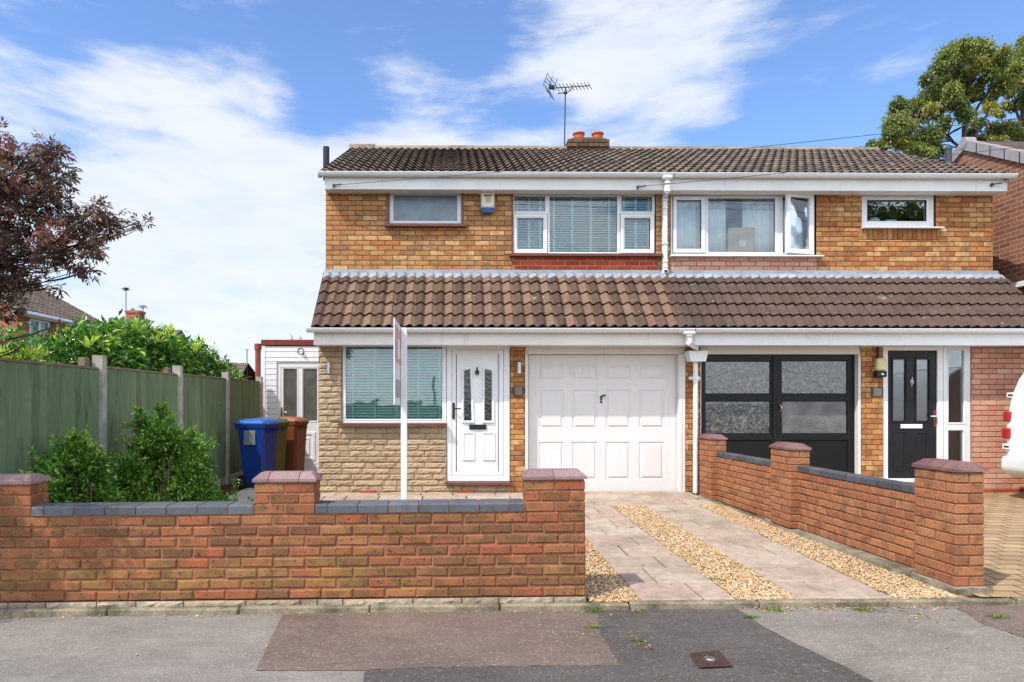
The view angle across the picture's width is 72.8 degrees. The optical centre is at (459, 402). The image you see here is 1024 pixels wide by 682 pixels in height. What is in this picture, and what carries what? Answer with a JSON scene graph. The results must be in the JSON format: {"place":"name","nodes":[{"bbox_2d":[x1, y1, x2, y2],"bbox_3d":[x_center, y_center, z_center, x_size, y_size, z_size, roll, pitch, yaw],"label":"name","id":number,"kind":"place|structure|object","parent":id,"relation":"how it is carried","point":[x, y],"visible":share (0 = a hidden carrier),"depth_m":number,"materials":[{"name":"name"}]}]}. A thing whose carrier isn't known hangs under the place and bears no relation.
{"place":"outdoors","nodes":[
{"label":"outdoors","id":0,"kind":"place"},
{"bbox_2d":[222,470,318,500],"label":"side path","id":1,"kind":"structure","parent":0,"point":[246,492],"depth_m":9.77,"materials":[{"name":"concrete"}]},
{"bbox_2d":[231,478,240,500],"bbox_3d":[-2.864,1.163,8.874,0.145,0.420,0.158,0,0,-34],"label":"tall weed","id":2,"kind":"object","parent":1,"relation":"on","point":[234,488],"visible":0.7,"depth_m":8.86,"materials":[{"name":"green plant"}]},
{"bbox_2d":[276,417,308,470],"bbox_3d":[-2.937,0.773,11.923,0.585,1.043,0.530,0,0,12],"label":"wheeled bin","id":3,"kind":"object","parent":1,"relation":"on","point":[296,444],"visible":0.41,"depth_m":11.71,"materials":[{"name":"plastic"}]},
{"bbox_2d":[0,608,1023,681],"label":"pavement","id":4,"kind":"structure","parent":0,"point":[212,648],"depth_m":4.11,"materials":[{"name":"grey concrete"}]},
{"bbox_2d":[256,610,619,670],"bbox_3d":[-0.130,1.454,4.317,2.187,0.018,1.098,0,0,-1],"label":"pavement patch","id":5,"kind":"object","parent":4,"relation":"on","point":[371,641],"visible":0.91,"depth_m":4.22,"materials":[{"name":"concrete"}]},
{"bbox_2d":[583,624,602,628],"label":"weed tuft","id":6,"kind":"object","parent":5,"relation":"on","point":[594,626],"visible":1,"depth_m":4.43,"materials":[{"name":"green plant"}]},
{"bbox_2d":[585,607,602,612],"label":"weed tuft","id":7,"kind":"object","parent":5,"relation":"on","point":[595,610],"visible":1,"depth_m":4.78,"materials":[{"name":"green plant"}]},
{"bbox_2d":[6,506,1019,681],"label":"leaf litter","id":8,"kind":"object","parent":4,"relation":"on","point":[692,610],"visible":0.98,"depth_m":4.76,"materials":[{"name":"brown plant"}]},
{"bbox_2d":[363,608,871,681],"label":"pavement patch","id":9,"kind":"object","parent":4,"relation":"on","point":[735,637],"visible":0.86,"depth_m":3.86,"materials":[{"name":"grey asphalt"}]},
{"bbox_2d":[627,637,649,641],"bbox_3d":[1.081,1.431,4.184,0.129,0.027,0.073,0,0,-5],"label":"weed tuft","id":10,"kind":"object","parent":9,"relation":"on","point":[639,640],"visible":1,"depth_m":4.18,"materials":[{"name":"green plant"}]},
{"bbox_2d":[689,650,732,667],"bbox_3d":[1.394,1.429,3.864,0.210,0.013,0.258,0,0,-1],"label":"access cover","id":11,"kind":"object","parent":9,"relation":"on","point":[710,659],"visible":1,"depth_m":3.85,"materials":[{"name":"metal"}]},
{"bbox_2d":[742,615,765,618],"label":"weed tuft","id":12,"kind":"object","parent":9,"relation":"on","point":[749,617],"visible":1,"depth_m":4.61,"materials":[{"name":"green plant"}]},
{"bbox_2d":[739,606,1023,681],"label":"pavement patch","id":13,"kind":"object","parent":4,"relation":"on","point":[902,649],"visible":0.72,"depth_m":4.13,"materials":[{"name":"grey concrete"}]},
{"bbox_2d":[760,605,785,611],"bbox_3d":[2.182,1.414,4.769,0.175,0.043,0.131,0,0,-26],"label":"weed tuft","id":14,"kind":"object","parent":13,"relation":"on","point":[775,609],"visible":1,"depth_m":4.76,"materials":[{"name":"green plant"}]},
{"bbox_2d":[848,604,883,611],"bbox_3d":[2.807,1.409,4.757,0.222,0.047,0.129,0,0,-1],"label":"weed tuft","id":15,"kind":"object","parent":13,"relation":"on","point":[863,608],"visible":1,"depth_m":4.75,"materials":[{"name":"green plant"}]},
{"bbox_2d":[954,605,1023,636],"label":"pavement patch","id":16,"kind":"object","parent":4,"relation":"on","point":[1014,624],"visible":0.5,"depth_m":4.61,"materials":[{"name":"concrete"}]},
{"bbox_2d":[985,613,1010,618],"bbox_3d":[3.557,1.405,4.575,0.176,0.040,0.094,0,0,9],"label":"weed tuft","id":17,"kind":"object","parent":16,"relation":"on","point":[996,616],"visible":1,"depth_m":4.56,"materials":[{"name":"green plant"}]},
{"bbox_2d":[0,0,1023,376],"label":"sky","id":18,"kind":"structure","parent":0,"point":[214,119],"materials":[{"name":"blue"}]},
{"bbox_2d":[88,472,1012,608],"bbox_3d":[4.660,1.502,32.481,38.000,0.387,55.140,0,0,-1],"label":"plot","id":19,"kind":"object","parent":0,"point":[228,488],"visible":0.07,"depth_m":8.74,"materials":[{"name":"soil"}]},
{"bbox_2d":[18,425,128,502],"bbox_3d":[-3.362,0.805,5.859,0.869,1.222,1.153,0,0,-1],"label":"shrub","id":20,"kind":"object","parent":19,"relation":"on","point":[80,468],"visible":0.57,"depth_m":5.93,"materials":[{"name":"green plant"}]},
{"bbox_2d":[0,355,262,489],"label":"garden fence","id":21,"kind":"object","parent":19,"relation":"on","point":[41,403],"visible":0.57,"depth_m":7.24,"materials":[{"name":"wood"}]},
{"bbox_2d":[0,342,49,360],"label":"leafy plant","id":22,"kind":"object","parent":21,"relation":"on","point":[35,351],"visible":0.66,"depth_m":6.25,"materials":[{"name":"green plant"}]},
{"bbox_2d":[109,401,220,501],"bbox_3d":[-3.104,0.708,7.161,1.199,1.442,1.022,0,0,-1],"label":"shrub","id":23,"kind":"object","parent":19,"relation":"on","point":[167,461],"visible":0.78,"depth_m":7.06,"materials":[{"name":"green plant"}]},
{"bbox_2d":[210,487,254,500],"bbox_3d":[-2.652,1.062,7.609,0.797,0.330,0.403,0,0,-1],"label":"flowering plant","id":24,"kind":"object","parent":19,"relation":"on","point":[224,498],"visible":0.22,"depth_m":7.66,"materials":[{"name":"green plant"}]},
{"bbox_2d":[219,349,254,380],"bbox_3d":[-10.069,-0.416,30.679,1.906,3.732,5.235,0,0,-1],"label":"house","id":25,"kind":"structure","parent":19,"relation":"on","point":[246,369],"depth_m":30.27,"materials":[{"name":"red brick"}]},
{"bbox_2d":[234,419,279,488],"bbox_3d":[-3.103,0.773,10.591,0.585,1.043,0.530,0,0,12],"label":"wheeled bin","id":26,"kind":"object","parent":19,"relation":"on","point":[257,438],"visible":0.81,"depth_m":10.38,"materials":[{"name":"plastic"}]},
{"bbox_2d":[254,418,289,470],"bbox_3d":[-3.110,0.773,11.251,0.585,1.043,0.530,0,0,12],"label":"wheeled bin","id":27,"kind":"object","parent":19,"relation":"on","point":[282,429],"visible":0.28,"depth_m":11.20,"materials":[{"name":"plastic"}]},
{"bbox_2d":[261,340,318,469],"bbox_3d":[-2.928,0.071,14.673,1.717,2.519,3.095,0,0,-1],"label":"side porch","id":28,"kind":"object","parent":19,"relation":"on","point":[290,381],"visible":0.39,"depth_m":13.18,"materials":[{"name":"white plastic"}]},
{"bbox_2d":[254,343,261,380],"bbox_3d":[-3.950,0.152,13.559,0.144,2.595,0.144,0,0,-1],"label":"red pipe","id":29,"kind":"object","parent":28,"relation":"attached to","point":[257,347],"visible":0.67,"depth_m":13.51,"materials":[{"name":"red plastic"}]},
{"bbox_2d":[277,362,318,469],"bbox_3d":[-3.064,0.280,13.176,0.830,2.101,0.105,0,0,-1],"label":"door","id":30,"kind":"structure","parent":28,"relation":"in","point":[297,382],"depth_m":13.19,"materials":[{"name":"white plastic"}]},
{"bbox_2d":[0,468,586,607],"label":"garden wall","id":31,"kind":"structure","parent":19,"relation":"on","point":[287,538],"depth_m":4.89,"materials":[{"name":"brick"}]},
{"bbox_2d":[393,318,406,499],"bbox_3d":[-0.426,0.439,5.036,0.060,2.022,0.680,0,0,-1],"label":"estate agent board","id":32,"kind":"object","parent":19,"relation":"on","point":[400,359],"visible":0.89,"depth_m":5.21,"materials":[{"name":"white plastic"}]},
{"bbox_2d":[306,74,707,493],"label":"semi detached house","id":33,"kind":"structure","parent":19,"relation":"on","point":[538,314],"depth_m":10.05,"materials":[{"name":"brick"}]},
{"bbox_2d":[338,347,446,425],"bbox_3d":[-0.955,-0.261,9.902,1.530,1.179,0.242,0,0,-1],"label":"window","id":34,"kind":"structure","parent":33,"relation":"in","point":[396,421],"depth_m":9.98,"materials":[{"name":"white plastic"}]},
{"bbox_2d":[384,193,465,227],"bbox_3d":[-0.514,-2.918,10.450,1.225,0.562,0.190,0,0,-1],"label":"window","id":35,"kind":"structure","parent":33,"relation":"in","point":[403,210],"depth_m":10.50,"materials":[{"name":"white plastic"}]},
{"bbox_2d":[445,347,512,485],"bbox_3d":[0.275,0.166,9.913,0.958,2.034,0.160,0,0,-1],"label":"front door","id":36,"kind":"structure","parent":33,"relation":"in","point":[478,378],"depth_m":9.93,"materials":[{"name":"white plastic"}]},
{"bbox_2d":[509,194,662,256],"bbox_3d":[1.895,-2.706,10.507,2.303,1.021,0.273,0,0,-1],"label":"window","id":37,"kind":"structure","parent":33,"relation":"in","point":[621,251],"depth_m":10.51,"materials":[{"name":"white plastic"}]},
{"bbox_2d":[525,347,684,491],"bbox_3d":[2.086,0.258,10.006,2.303,2.161,0.172,0,0,-1],"label":"garage door","id":38,"kind":"structure","parent":33,"relation":"in","point":[613,415],"depth_m":10.05,"materials":[{"name":"white paint"}]},
{"bbox_2d":[333,117,1023,187],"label":"telephone cable","id":39,"kind":"object","parent":33,"relation":"attached to","point":[334,185],"visible":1,"depth_m":9.28,"materials":[{"name":"grey plastic"}]},
{"bbox_2d":[637,146,1023,188],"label":"telephone cable","id":40,"kind":"object","parent":33,"relation":"attached to","point":[638,186],"visible":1,"depth_m":9.70,"materials":[{"name":"grey plastic"}]},
{"bbox_2d":[622,145,1023,492],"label":"semi detached house","id":41,"kind":"structure","parent":19,"relation":"on","point":[836,329],"depth_m":10.08,"materials":[{"name":"orange brick"}]},
{"bbox_2d":[728,227,754,251],"bbox_3d":[4.320,-2.469,10.635,0.407,0.426,0.022,0,0,-1],"label":"picture back","id":42,"kind":"object","parent":41,"relation":"in","point":[741,239],"visible":0.82,"depth_m":10.63,"materials":[{"name":"white paper"}]},
{"bbox_2d":[669,193,824,257],"bbox_3d":[4.324,-2.688,10.563,2.314,0.982,0.360,0,0,-1],"label":"window","id":43,"kind":"structure","parent":41,"relation":"in","point":[785,228],"depth_m":10.54,"materials":[{"name":"white plastic"}]},
{"bbox_2d":[700,347,860,473],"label":"garage doors","id":44,"kind":"structure","parent":41,"relation":"in","point":[757,398],"depth_m":10.06,"materials":[{"name":"black paint"}]},
{"bbox_2d":[868,217,879,220],"bbox_3d":[6.418,-2.769,10.738,0.180,0.170,0.175,0,0,-1],"label":"round ornament","id":45,"kind":"object","parent":41,"relation":"on","point":[874,219],"visible":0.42,"depth_m":10.67,"materials":[{"name":"white paper"}]},
{"bbox_2d":[861,195,944,228],"bbox_3d":[6.704,-2.911,10.528,1.224,0.555,0.185,0,0,-1],"label":"window","id":46,"kind":"structure","parent":41,"relation":"in","point":[928,223],"depth_m":10.56,"materials":[{"name":"white plastic"}]},
{"bbox_2d":[883,347,969,482],"bbox_3d":[6.735,0.255,9.991,1.276,2.166,0.160,0,0,-1],"label":"front door","id":47,"kind":"structure","parent":41,"relation":"in","point":[906,442],"depth_m":10.00,"materials":[{"name":"black plastic"}]},
{"bbox_2d":[990,180,1023,186],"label":"telephone cable","id":48,"kind":"object","parent":41,"relation":"attached to","point":[992,184],"visible":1,"depth_m":10.25,"materials":[{"name":"grey plastic"}]},
{"bbox_2d":[694,433,992,594],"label":"garden wall","id":49,"kind":"structure","parent":19,"relation":"on","point":[927,527],"depth_m":6.07,"materials":[{"name":"brick"}]},
{"bbox_2d":[859,33,1023,160],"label":"gum tree","id":50,"kind":"object","parent":19,"relation":"on","point":[955,90],"visible":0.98,"depth_m":21.71,"materials":[{"name":"green plant"}]},
{"bbox_2d":[952,137,1023,295],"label":"neighbour house","id":51,"kind":"structure","parent":19,"relation":"on","point":[1008,233],"depth_m":11.27,"materials":[{"name":"brick"}]},
{"bbox_2d":[996,32,1023,141],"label":"gum tree","id":52,"kind":"object","parent":19,"relation":"on","point":[1015,105],"visible":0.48,"depth_m":23.65,"materials":[{"name":"green plant"}]},
{"bbox_2d":[320,491,891,600],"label":"driveway paving","id":53,"kind":"structure","parent":0,"point":[677,577],"depth_m":6.34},
{"bbox_2d":[585,504,967,601],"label":"gravel","id":54,"kind":"structure","parent":0,"point":[894,582],"depth_m":5.81,"materials":[{"name":"beige gravel"}]},
{"bbox_2d":[706,577,729,580],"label":"weed tuft","id":55,"kind":"object","parent":54,"relation":"on","point":[711,579],"visible":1,"depth_m":5.36,"materials":[{"name":"green plant"}]},
{"bbox_2d":[974,492,1023,596],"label":"neighbour driveway","id":56,"kind":"structure","parent":0,"point":[1003,545],"depth_m":6.57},
{"bbox_2d":[1001,373,1023,477],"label":"white van","id":57,"kind":"object","parent":56,"relation":"on","point":[1012,461],"visible":1,"depth_m":9.27,"materials":[{"name":"paint"}]},
{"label":"lawn","id":58,"kind":"structure","parent":0,"visible":0},
{"bbox_2d":[0,116,155,358],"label":"elder tree","id":59,"kind":"object","parent":58,"relation":"on","point":[14,189],"visible":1,"depth_m":5.52,"materials":[{"name":"purple plant"}]},
{"bbox_2d":[0,309,252,400],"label":"laurel shrub","id":60,"kind":"object","parent":58,"relation":"on","point":[128,343],"visible":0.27,"depth_m":8.91,"materials":[{"name":"green plant"}]},
{"label":"ground","id":61,"kind":"structure","parent":0,"visible":0},
{"bbox_2d":[0,273,103,361],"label":"house","id":62,"kind":"structure","parent":61,"relation":"on","point":[43,309],"depth_m":26.76,"materials":[{"name":"red brick"}]},
{"bbox_2d":[29,318,49,347],"bbox_3d":[-15.895,-2.505,26.160,0.160,1.190,1.350,0,0,-1],"label":"window","id":63,"kind":"structure","parent":62,"relation":"in","point":[39,324],"depth_m":26.11,"materials":[{"name":"white plastic"}]},
{"bbox_2d":[121,287,189,342],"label":"house","id":64,"kind":"structure","parent":61,"relation":"on","point":[132,312],"depth_m":35.61,"materials":[{"name":"orange brick"}]},
{"bbox_2d":[0,597,1023,617],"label":"edging kerb","id":65,"kind":"structure","parent":61,"relation":"on","point":[376,608],"depth_m":4.81,"materials":[{"name":"concrete"}]}
]}

